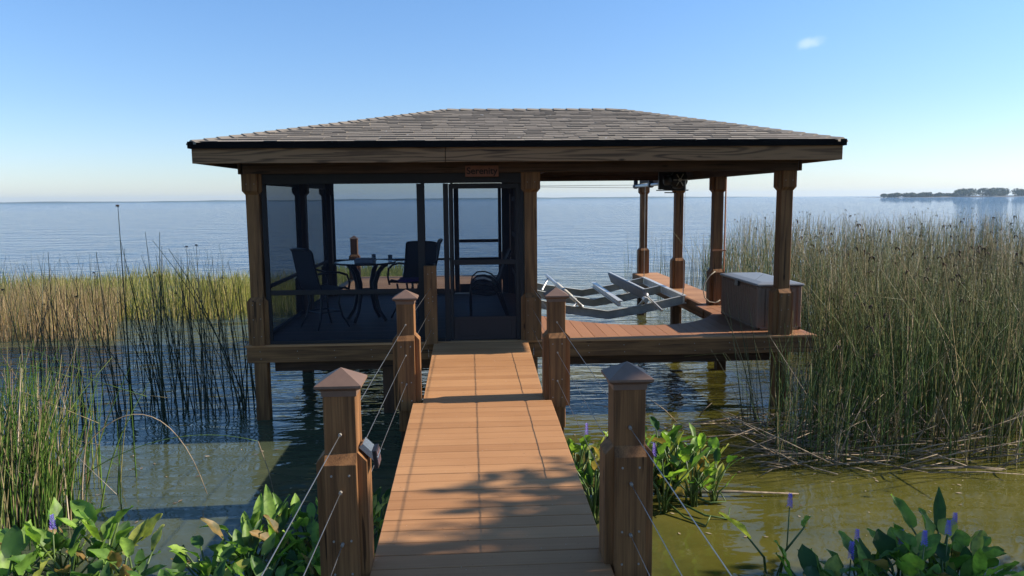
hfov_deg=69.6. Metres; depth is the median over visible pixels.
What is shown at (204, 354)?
bulrush stalk
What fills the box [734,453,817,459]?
dead reed
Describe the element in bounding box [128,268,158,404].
bulrush stalk
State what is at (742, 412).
dead reed
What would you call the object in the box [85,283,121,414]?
bulrush stalk
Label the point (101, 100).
sky
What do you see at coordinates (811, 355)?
bulrush stalk
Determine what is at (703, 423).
dead reed
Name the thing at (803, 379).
bulrush stalk
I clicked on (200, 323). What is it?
bulrush stalk
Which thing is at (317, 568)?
pickerelweed
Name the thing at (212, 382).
bulrush stalk
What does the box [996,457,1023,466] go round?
dead reed
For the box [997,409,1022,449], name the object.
dead reed
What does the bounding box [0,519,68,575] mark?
pickerelweed
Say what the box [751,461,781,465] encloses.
dead reed
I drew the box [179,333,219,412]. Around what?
bulrush stalk
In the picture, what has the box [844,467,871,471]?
dead reed
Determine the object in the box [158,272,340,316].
marsh grass
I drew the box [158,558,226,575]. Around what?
pickerelweed
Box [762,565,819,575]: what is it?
pickerelweed
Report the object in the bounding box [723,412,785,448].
dead reed
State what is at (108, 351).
bulrush stalk
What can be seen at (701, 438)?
pickerelweed
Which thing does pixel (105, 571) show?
pickerelweed
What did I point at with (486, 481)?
boardwalk
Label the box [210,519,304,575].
pickerelweed
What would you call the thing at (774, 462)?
dead reed
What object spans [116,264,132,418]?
bulrush stalk
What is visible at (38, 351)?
bulrush stalk
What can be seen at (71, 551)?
pickerelweed
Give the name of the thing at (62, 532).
pickerelweed
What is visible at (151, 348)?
bulrush stalk
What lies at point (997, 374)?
bulrushes
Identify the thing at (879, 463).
dead reed
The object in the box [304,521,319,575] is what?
pickerelweed
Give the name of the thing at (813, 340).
bulrush stalk
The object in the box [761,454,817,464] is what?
dead reed
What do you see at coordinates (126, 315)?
bulrush stalk
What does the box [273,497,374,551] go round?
pickerelweed
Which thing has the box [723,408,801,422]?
dead reed
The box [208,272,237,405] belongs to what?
bulrush stalk
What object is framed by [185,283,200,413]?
bulrush stalk
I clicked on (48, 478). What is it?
green rushes
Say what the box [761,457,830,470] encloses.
dead reed
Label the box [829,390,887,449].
dead reed
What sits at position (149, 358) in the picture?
bulrush stalk
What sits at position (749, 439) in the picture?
dead reed
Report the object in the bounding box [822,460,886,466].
dead reed
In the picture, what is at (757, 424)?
dead reed
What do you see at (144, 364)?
bulrush stalk
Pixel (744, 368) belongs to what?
bulrush stalk
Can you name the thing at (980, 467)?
dead reed
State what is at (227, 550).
pickerelweed
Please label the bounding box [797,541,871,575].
pickerelweed
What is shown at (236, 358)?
bulrush stalk
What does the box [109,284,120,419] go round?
bulrush stalk
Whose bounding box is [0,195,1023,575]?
water
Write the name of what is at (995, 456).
dead reed
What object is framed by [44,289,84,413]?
bulrush stalk
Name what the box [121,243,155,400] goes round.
bulrush stalk
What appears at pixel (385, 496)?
pickerelweed
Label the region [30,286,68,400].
bulrush stalk
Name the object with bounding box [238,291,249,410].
bulrush stalk
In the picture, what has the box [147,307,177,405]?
bulrush stalk
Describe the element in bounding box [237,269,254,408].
bulrush stalk
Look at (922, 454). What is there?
dead reed
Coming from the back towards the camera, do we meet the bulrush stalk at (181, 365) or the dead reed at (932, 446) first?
the bulrush stalk at (181, 365)
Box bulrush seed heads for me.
[709,207,1023,416]
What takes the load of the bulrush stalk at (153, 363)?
in the water
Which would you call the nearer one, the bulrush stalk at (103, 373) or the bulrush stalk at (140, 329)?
the bulrush stalk at (103, 373)
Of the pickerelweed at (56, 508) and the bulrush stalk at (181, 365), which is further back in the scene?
the bulrush stalk at (181, 365)
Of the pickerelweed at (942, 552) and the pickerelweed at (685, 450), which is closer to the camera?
the pickerelweed at (942, 552)
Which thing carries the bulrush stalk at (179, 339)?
in the water
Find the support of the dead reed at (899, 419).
on the water
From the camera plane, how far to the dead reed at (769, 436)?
8.99 m
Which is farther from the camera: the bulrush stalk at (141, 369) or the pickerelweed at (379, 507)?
the bulrush stalk at (141, 369)
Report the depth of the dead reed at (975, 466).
7.92 m
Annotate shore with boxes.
[0,196,711,203]
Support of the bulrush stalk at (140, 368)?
in the water
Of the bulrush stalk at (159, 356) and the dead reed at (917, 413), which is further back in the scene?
the bulrush stalk at (159, 356)
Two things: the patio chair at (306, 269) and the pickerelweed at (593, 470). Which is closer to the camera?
the pickerelweed at (593, 470)
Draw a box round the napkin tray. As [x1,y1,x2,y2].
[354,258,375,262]
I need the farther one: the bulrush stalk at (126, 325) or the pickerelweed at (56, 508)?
the bulrush stalk at (126, 325)
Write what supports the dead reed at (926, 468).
on the water
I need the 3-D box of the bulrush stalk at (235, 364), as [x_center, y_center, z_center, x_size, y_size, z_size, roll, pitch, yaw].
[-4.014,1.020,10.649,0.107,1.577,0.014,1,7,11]
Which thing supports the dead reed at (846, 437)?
on the water
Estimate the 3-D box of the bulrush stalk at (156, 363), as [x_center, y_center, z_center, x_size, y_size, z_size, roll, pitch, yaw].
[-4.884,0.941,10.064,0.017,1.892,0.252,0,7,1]
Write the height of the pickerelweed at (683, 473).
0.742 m
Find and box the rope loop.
[703,271,719,302]
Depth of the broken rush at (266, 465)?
7.30 m
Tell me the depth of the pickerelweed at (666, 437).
7.41 m
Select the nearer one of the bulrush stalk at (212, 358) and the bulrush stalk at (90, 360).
the bulrush stalk at (90, 360)
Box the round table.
[334,259,395,323]
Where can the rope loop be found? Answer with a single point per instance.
(704, 286)
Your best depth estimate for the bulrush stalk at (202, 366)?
10.61 m
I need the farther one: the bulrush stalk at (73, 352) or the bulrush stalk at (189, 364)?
the bulrush stalk at (189, 364)
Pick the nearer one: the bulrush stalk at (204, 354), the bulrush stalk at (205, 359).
the bulrush stalk at (205, 359)
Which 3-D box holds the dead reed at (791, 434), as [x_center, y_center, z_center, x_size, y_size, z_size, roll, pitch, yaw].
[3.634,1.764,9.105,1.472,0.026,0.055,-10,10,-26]
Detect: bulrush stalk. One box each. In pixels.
[1,289,34,434]
[23,266,64,429]
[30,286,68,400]
[35,311,43,411]
[39,328,76,420]
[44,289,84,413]
[44,304,53,420]
[48,255,59,413]
[56,291,87,425]
[57,282,89,412]
[60,307,78,396]
[64,294,142,411]
[66,292,74,421]
[69,296,76,426]
[69,302,81,422]
[70,297,94,398]
[73,317,114,408]
[76,276,83,432]
[78,297,114,423]
[82,283,96,421]
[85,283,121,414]
[86,317,119,422]
[92,272,104,414]
[95,303,116,389]
[96,253,118,425]
[102,291,124,404]
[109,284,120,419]
[109,309,162,423]
[111,289,160,398]
[114,292,118,411]
[116,205,133,416]
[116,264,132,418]
[117,302,126,412]
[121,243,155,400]
[124,249,130,413]
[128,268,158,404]
[128,313,147,406]
[131,305,155,412]
[137,293,160,401]
[137,306,145,419]
[140,288,167,425]
[141,255,186,406]
[142,292,168,412]
[143,328,145,398]
[145,232,158,352]
[145,289,162,416]
[145,325,171,414]
[146,297,152,410]
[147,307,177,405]
[149,282,160,417]
[152,240,243,398]
[153,272,164,421]
[155,285,194,412]
[156,257,178,420]
[156,273,184,395]
[159,232,164,414]
[161,257,161,411]
[162,308,215,419]
[166,283,181,397]
[169,250,242,418]
[171,301,171,409]
[174,260,189,402]
[174,293,183,417]
[175,290,220,401]
[175,292,244,410]
[177,271,200,401]
[179,331,229,420]
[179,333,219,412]
[181,266,187,409]
[182,266,183,408]
[183,291,195,412]
[185,246,196,399]
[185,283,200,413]
[188,298,196,409]
[191,297,210,394]
[192,278,207,407]
[195,244,205,403]
[196,288,204,409]
[197,289,229,416]
[200,274,202,418]
[201,291,208,411]
[204,329,221,411]
[207,272,234,405]
[207,313,212,407]
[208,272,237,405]
[211,292,216,404]
[212,260,226,413]
[215,312,221,413]
[221,277,244,407]
[222,288,241,387]
[224,287,242,411]
[228,263,255,397]
[228,305,239,404]
[236,312,243,415]
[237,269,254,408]
[237,276,248,395]
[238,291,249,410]
[245,289,254,398]
[245,342,248,413]
[711,350,746,426]
[716,298,754,421]
[726,293,742,420]
[735,349,756,421]
[736,303,755,417]
[744,350,747,420]
[745,330,750,415]
[745,347,760,428]
[747,298,763,414]
[766,333,783,421]
[785,332,794,427]
[789,322,802,409]
[791,342,810,421]
[799,301,827,411]
[806,310,817,422]
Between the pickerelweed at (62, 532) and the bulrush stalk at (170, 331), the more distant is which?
the bulrush stalk at (170, 331)
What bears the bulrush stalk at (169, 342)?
in the water
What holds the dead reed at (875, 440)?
on the water
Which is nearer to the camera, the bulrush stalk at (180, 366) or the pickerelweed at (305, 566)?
the pickerelweed at (305, 566)
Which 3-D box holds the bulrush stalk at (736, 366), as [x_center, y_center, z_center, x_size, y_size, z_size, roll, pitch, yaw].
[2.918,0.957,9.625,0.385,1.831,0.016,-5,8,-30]
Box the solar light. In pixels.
[359,437,380,468]
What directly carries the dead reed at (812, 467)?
on the water
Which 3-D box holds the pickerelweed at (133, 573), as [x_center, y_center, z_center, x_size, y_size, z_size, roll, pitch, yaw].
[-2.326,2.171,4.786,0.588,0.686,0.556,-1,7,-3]
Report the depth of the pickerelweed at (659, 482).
7.40 m
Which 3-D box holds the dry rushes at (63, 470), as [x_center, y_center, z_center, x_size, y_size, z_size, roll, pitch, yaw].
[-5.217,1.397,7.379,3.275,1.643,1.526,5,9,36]
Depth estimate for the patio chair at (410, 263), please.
12.47 m
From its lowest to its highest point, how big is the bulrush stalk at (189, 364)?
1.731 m
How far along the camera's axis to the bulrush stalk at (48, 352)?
9.50 m
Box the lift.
[537,172,687,318]
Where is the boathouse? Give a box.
[186,108,847,419]
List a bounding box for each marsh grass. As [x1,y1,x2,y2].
[0,262,249,320]
[0,267,133,341]
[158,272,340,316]
[337,258,403,284]
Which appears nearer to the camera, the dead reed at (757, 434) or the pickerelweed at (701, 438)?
the pickerelweed at (701, 438)
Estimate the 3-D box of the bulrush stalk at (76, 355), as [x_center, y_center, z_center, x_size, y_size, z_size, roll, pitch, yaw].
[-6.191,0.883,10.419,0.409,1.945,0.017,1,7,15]
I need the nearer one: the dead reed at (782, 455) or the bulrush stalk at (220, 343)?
the dead reed at (782, 455)
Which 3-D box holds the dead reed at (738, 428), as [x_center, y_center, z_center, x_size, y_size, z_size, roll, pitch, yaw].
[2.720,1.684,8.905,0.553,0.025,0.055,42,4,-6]
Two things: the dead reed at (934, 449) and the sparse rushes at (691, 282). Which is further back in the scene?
the sparse rushes at (691, 282)
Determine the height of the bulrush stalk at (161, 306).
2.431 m
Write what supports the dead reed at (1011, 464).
on the water
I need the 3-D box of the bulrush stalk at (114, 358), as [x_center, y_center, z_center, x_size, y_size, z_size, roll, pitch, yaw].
[-5.692,0.951,10.292,0.875,1.834,0.016,-4,8,-25]
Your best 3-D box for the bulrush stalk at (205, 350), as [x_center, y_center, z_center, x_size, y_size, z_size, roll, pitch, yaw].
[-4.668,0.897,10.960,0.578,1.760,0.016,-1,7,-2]
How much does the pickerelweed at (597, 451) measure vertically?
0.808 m
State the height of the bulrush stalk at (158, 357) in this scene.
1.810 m
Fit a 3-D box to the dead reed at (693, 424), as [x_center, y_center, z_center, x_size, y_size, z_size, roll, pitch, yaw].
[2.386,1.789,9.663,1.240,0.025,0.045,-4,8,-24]
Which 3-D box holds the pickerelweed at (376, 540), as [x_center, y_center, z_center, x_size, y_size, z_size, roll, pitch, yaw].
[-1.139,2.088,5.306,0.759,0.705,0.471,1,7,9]
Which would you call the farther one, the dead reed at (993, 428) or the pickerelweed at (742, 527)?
the dead reed at (993, 428)
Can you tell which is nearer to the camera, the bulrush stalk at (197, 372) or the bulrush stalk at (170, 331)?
the bulrush stalk at (197, 372)
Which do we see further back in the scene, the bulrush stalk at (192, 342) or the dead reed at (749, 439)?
the bulrush stalk at (192, 342)
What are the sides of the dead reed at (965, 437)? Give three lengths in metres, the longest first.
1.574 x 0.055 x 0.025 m
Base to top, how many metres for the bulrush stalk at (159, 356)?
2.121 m
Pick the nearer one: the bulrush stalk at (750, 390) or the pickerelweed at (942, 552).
the pickerelweed at (942, 552)
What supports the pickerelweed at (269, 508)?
in the water
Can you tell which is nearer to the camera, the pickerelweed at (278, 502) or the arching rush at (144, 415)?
the pickerelweed at (278, 502)
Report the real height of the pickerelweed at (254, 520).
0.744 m
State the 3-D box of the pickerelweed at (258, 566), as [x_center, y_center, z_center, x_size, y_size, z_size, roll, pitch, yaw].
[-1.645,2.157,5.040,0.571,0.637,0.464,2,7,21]
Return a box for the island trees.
[880,187,1023,197]
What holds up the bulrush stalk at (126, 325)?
on the water
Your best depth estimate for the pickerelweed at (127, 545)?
5.50 m
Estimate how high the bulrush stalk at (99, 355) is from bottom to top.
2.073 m
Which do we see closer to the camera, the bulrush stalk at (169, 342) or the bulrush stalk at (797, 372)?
the bulrush stalk at (797, 372)
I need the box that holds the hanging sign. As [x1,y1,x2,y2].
[465,165,498,176]
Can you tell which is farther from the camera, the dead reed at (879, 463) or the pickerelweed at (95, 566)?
the dead reed at (879, 463)
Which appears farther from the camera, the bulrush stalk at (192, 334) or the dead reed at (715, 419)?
the bulrush stalk at (192, 334)
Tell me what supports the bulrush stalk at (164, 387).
in the water
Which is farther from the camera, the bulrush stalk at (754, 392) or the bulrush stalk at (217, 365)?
the bulrush stalk at (217, 365)
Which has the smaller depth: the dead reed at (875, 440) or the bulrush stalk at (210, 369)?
the dead reed at (875, 440)
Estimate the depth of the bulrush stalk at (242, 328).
10.84 m
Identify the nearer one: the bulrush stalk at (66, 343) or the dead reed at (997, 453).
the dead reed at (997, 453)
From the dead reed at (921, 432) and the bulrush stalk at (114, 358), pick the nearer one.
the dead reed at (921, 432)
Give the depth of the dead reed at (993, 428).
8.67 m
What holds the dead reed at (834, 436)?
on the water
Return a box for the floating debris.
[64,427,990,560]
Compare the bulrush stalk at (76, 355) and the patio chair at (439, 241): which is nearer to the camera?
the bulrush stalk at (76, 355)
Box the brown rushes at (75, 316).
[0,245,248,375]
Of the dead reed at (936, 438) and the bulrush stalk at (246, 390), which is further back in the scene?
the bulrush stalk at (246, 390)
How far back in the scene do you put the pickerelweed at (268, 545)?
5.26 m
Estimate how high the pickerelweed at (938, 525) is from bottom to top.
0.744 m
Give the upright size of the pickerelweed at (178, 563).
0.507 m
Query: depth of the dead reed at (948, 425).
8.34 m
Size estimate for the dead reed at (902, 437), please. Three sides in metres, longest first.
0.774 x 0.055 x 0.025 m
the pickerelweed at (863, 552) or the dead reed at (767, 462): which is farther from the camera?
the dead reed at (767, 462)
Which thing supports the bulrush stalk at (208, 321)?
in the water
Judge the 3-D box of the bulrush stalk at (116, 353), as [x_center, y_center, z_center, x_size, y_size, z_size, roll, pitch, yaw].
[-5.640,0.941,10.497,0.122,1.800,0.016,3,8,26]
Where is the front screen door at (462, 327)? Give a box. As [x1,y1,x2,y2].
[448,183,519,339]
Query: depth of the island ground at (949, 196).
963.26 m
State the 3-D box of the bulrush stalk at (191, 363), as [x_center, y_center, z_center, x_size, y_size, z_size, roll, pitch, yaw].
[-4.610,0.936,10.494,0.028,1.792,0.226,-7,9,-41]
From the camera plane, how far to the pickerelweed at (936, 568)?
5.11 m
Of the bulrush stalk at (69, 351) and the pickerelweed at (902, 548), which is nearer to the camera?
the pickerelweed at (902, 548)
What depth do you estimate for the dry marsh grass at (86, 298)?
16.98 m
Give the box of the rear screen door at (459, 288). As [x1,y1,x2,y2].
[453,183,501,292]
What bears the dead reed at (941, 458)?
on the water
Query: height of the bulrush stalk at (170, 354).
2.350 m
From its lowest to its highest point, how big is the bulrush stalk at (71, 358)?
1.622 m
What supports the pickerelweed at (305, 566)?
in the water
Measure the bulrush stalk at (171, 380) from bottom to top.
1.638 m
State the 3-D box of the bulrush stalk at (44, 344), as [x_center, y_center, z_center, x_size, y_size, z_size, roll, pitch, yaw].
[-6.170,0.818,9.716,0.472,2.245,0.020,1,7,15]
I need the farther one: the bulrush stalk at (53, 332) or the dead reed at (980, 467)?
the bulrush stalk at (53, 332)
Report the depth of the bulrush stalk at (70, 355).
9.39 m
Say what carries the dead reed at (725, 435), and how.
on the water
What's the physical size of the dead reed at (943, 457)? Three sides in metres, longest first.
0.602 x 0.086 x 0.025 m
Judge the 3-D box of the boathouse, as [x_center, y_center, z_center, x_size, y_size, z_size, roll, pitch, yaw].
[-0.075,-0.370,14.203,8.424,5.711,9.626,-1,7,-3]
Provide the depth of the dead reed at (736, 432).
9.43 m
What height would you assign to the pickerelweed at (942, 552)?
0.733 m
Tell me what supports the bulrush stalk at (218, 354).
in the water
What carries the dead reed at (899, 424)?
on the water
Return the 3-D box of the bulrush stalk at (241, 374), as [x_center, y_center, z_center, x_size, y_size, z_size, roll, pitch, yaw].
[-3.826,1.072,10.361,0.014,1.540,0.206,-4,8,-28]
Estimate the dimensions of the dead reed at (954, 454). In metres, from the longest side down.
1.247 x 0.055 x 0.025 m
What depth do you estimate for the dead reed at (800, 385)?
9.09 m
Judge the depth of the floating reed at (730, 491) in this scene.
7.41 m
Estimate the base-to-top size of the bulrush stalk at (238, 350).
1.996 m
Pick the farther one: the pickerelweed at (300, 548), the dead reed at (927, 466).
the dead reed at (927, 466)
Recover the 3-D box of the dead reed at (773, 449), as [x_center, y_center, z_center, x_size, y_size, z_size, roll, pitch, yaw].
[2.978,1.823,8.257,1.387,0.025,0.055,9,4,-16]
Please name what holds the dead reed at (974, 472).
on the water
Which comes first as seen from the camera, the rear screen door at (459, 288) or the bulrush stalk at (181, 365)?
the bulrush stalk at (181, 365)
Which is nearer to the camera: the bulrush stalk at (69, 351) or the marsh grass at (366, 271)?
the bulrush stalk at (69, 351)
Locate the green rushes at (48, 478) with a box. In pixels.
[0,326,166,549]
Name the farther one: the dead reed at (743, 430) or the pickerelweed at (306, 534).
the dead reed at (743, 430)
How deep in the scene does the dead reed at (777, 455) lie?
8.36 m
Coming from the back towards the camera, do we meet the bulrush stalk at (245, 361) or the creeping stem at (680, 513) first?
the bulrush stalk at (245, 361)
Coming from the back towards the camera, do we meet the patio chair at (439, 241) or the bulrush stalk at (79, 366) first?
the patio chair at (439, 241)
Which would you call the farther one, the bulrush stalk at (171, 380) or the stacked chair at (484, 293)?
the stacked chair at (484, 293)
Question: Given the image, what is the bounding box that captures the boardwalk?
[261,286,731,575]
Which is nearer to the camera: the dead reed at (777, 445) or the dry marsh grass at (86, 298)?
the dead reed at (777, 445)
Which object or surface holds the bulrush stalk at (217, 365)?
in the water
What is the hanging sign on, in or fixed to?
attached to the boathouse
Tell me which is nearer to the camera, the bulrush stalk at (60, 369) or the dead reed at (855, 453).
the dead reed at (855, 453)
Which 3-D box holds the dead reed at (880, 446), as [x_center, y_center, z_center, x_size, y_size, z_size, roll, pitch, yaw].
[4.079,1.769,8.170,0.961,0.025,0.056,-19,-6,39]
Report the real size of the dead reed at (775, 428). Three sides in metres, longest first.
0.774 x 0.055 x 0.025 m
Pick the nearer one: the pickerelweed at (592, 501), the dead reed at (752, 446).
the pickerelweed at (592, 501)
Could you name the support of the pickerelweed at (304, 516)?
in the water
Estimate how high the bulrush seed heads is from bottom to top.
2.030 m
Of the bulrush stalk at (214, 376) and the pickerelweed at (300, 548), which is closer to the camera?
the pickerelweed at (300, 548)
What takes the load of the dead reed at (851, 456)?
on the water
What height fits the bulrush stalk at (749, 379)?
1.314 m
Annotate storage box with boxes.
[720,272,804,329]
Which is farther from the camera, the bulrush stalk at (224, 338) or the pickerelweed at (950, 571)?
the bulrush stalk at (224, 338)
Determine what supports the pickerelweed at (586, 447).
in the water
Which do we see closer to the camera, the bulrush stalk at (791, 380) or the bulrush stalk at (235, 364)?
the bulrush stalk at (791, 380)
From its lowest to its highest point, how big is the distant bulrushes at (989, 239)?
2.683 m
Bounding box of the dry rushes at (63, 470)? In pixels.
[0,345,115,528]
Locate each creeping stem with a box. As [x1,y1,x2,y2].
[661,496,710,526]
[671,497,729,519]
[684,492,725,503]
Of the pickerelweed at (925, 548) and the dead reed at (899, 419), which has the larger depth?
the dead reed at (899, 419)
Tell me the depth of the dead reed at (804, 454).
8.43 m
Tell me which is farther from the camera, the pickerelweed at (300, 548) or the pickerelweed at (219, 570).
the pickerelweed at (300, 548)
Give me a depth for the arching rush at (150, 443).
7.18 m
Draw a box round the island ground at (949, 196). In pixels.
[862,195,1019,197]
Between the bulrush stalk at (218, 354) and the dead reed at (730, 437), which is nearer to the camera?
the dead reed at (730, 437)
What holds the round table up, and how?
on the boathouse
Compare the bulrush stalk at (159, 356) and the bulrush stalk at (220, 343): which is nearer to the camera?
the bulrush stalk at (159, 356)
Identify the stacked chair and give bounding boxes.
[469,264,507,315]
[470,248,510,315]
[470,255,510,315]
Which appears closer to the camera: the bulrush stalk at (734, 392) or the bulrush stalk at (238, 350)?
the bulrush stalk at (734, 392)
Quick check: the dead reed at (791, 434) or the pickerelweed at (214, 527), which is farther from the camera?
the dead reed at (791, 434)
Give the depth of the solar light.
3.84 m
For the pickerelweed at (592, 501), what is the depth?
6.82 m
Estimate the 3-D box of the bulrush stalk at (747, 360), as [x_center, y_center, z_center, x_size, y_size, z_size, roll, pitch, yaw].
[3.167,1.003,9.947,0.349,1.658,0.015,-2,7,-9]
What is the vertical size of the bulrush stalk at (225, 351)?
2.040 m
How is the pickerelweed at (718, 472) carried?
in the water
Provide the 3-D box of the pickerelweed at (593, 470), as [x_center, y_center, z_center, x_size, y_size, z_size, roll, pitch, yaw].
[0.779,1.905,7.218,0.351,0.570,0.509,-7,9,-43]
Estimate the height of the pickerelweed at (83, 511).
0.676 m
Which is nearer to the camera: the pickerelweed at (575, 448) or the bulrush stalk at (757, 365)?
the pickerelweed at (575, 448)
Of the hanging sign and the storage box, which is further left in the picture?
the hanging sign
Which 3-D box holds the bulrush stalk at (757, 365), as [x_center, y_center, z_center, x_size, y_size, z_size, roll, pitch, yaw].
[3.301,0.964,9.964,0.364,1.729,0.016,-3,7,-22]
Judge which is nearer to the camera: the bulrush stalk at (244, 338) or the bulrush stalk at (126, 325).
the bulrush stalk at (126, 325)
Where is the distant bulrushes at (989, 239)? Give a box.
[665,206,1023,375]
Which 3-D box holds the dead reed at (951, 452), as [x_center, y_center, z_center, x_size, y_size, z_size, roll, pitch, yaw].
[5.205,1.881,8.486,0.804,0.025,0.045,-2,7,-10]
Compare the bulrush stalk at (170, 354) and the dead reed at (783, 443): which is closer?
the dead reed at (783, 443)
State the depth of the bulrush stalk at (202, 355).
10.66 m
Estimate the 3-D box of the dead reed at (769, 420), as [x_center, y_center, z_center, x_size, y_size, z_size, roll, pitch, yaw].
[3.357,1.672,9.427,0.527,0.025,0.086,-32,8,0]
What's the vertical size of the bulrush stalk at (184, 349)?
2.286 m
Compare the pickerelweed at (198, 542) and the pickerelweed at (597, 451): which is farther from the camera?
the pickerelweed at (597, 451)
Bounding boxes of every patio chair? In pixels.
[290,248,350,330]
[387,241,437,319]
[411,238,442,308]
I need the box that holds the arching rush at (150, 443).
[63,435,255,491]
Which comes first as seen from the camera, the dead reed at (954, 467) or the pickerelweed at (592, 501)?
the pickerelweed at (592, 501)
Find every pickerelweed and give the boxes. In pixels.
[0,497,104,575]
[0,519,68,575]
[0,524,50,575]
[7,514,137,575]
[46,559,118,575]
[47,503,111,566]
[55,499,162,573]
[70,524,166,575]
[89,519,160,573]
[100,562,129,575]
[126,570,187,575]
[130,544,186,575]
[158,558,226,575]
[165,543,250,575]
[167,535,245,575]
[186,493,293,575]
[199,503,295,575]
[208,485,310,575]
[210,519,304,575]
[216,532,305,575]
[235,555,294,575]
[244,492,318,567]
[256,565,273,575]
[263,502,319,575]
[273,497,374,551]
[285,546,319,575]
[286,508,319,553]
[293,542,319,575]
[301,553,320,575]
[302,529,318,575]
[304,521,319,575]
[312,537,378,575]
[372,486,383,533]
[372,487,391,536]
[373,501,387,531]
[567,423,597,489]
[569,431,607,477]
[575,458,599,523]
[581,451,598,505]
[589,434,655,460]
[645,416,697,491]
[645,430,710,500]
[645,438,669,481]
[650,424,706,486]
[653,442,674,487]
[653,448,709,514]
[657,436,718,506]
[671,423,729,496]
[694,443,743,503]
[718,493,812,575]
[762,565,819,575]
[774,540,839,575]
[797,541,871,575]
[818,538,870,575]
[819,529,912,575]
[854,529,940,575]
[867,527,938,575]
[868,563,941,575]
[891,487,1006,569]
[892,519,1007,575]
[915,565,1023,575]
[934,529,1019,575]
[935,530,1017,575]
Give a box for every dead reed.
[653,419,725,430]
[668,380,695,404]
[675,423,730,424]
[690,432,754,438]
[693,416,746,422]
[695,426,797,440]
[701,428,753,451]
[709,420,773,442]
[716,424,775,453]
[718,410,835,465]
[721,431,792,458]
[722,414,751,441]
[722,444,828,456]
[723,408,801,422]
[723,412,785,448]
[727,401,762,422]
[727,428,796,445]
[730,446,840,458]
[731,424,789,426]
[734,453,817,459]
[745,447,803,462]
[747,430,809,442]
[748,443,849,465]
[749,442,806,452]
[751,412,807,439]
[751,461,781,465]
[754,460,798,464]
[757,409,792,427]
[761,423,826,445]
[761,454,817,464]
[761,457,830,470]
[764,446,797,464]
[765,433,808,451]
[768,458,837,474]
[770,337,835,440]
[780,450,834,457]
[795,390,889,448]
[814,422,858,449]
[815,420,864,446]
[816,452,881,462]
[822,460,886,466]
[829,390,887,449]
[835,396,867,467]
[836,443,925,452]
[837,458,927,472]
[842,452,870,453]
[843,389,944,442]
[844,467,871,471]
[863,416,885,462]
[866,453,888,454]
[866,455,912,459]
[870,425,936,450]
[880,434,995,459]
[882,405,924,439]
[886,381,941,440]
[889,454,936,470]
[896,440,1023,468]
[897,449,952,452]
[902,437,974,440]
[902,454,940,456]
[902,461,948,471]
[903,468,955,469]
[907,399,946,450]
[908,444,963,453]
[911,446,966,465]
[913,456,972,460]
[915,415,1023,459]
[919,465,1001,470]
[920,406,948,441]
[928,471,1023,474]
[934,448,991,453]
[935,396,962,454]
[949,465,1004,468]
[958,467,1005,469]
[964,453,1023,459]
[966,447,1021,453]
[969,412,1018,446]
[974,451,1020,457]
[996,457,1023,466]
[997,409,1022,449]
[997,460,1023,469]
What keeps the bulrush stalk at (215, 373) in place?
in the water
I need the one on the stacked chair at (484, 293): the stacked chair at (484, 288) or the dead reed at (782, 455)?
the stacked chair at (484, 288)
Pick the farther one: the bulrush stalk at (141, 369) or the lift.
the lift
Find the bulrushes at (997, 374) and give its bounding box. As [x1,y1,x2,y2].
[685,232,1023,466]
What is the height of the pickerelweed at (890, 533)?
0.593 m
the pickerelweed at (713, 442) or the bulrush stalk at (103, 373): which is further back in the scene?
the bulrush stalk at (103, 373)
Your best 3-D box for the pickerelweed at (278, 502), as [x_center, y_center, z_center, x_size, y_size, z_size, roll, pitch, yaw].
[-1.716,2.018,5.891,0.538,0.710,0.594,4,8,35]
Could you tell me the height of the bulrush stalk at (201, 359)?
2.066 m
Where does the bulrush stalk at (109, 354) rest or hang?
in the water
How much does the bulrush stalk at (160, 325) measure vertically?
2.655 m
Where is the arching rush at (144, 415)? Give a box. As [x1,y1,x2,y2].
[60,414,206,492]
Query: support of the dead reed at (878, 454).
on the water
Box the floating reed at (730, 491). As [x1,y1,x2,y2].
[684,490,798,493]
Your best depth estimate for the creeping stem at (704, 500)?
7.23 m
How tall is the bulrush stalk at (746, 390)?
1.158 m
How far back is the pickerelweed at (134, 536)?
5.65 m
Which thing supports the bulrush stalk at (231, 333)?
in the water
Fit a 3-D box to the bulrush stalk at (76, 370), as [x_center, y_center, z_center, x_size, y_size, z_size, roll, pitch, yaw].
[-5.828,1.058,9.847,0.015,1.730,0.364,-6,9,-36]
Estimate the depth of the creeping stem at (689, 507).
6.97 m
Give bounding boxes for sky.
[0,0,1023,201]
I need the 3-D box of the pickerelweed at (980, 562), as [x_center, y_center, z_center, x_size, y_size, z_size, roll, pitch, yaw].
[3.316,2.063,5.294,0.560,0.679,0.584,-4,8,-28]
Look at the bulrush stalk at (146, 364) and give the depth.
10.43 m
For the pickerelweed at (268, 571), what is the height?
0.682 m
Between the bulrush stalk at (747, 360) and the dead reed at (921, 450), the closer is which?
the dead reed at (921, 450)
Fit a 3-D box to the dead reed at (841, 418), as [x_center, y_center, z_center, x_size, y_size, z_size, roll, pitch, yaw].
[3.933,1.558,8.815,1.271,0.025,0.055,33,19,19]
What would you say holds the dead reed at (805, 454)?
on the water
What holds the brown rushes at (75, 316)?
in the water
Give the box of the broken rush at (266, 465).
[258,441,273,491]
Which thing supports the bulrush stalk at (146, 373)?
in the water
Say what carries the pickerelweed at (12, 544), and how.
in the water
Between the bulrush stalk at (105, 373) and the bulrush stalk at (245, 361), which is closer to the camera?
the bulrush stalk at (105, 373)
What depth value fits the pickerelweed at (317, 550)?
5.26 m
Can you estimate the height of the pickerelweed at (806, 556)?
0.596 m
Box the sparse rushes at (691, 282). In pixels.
[624,233,731,299]
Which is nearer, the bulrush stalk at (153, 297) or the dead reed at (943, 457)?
the dead reed at (943, 457)

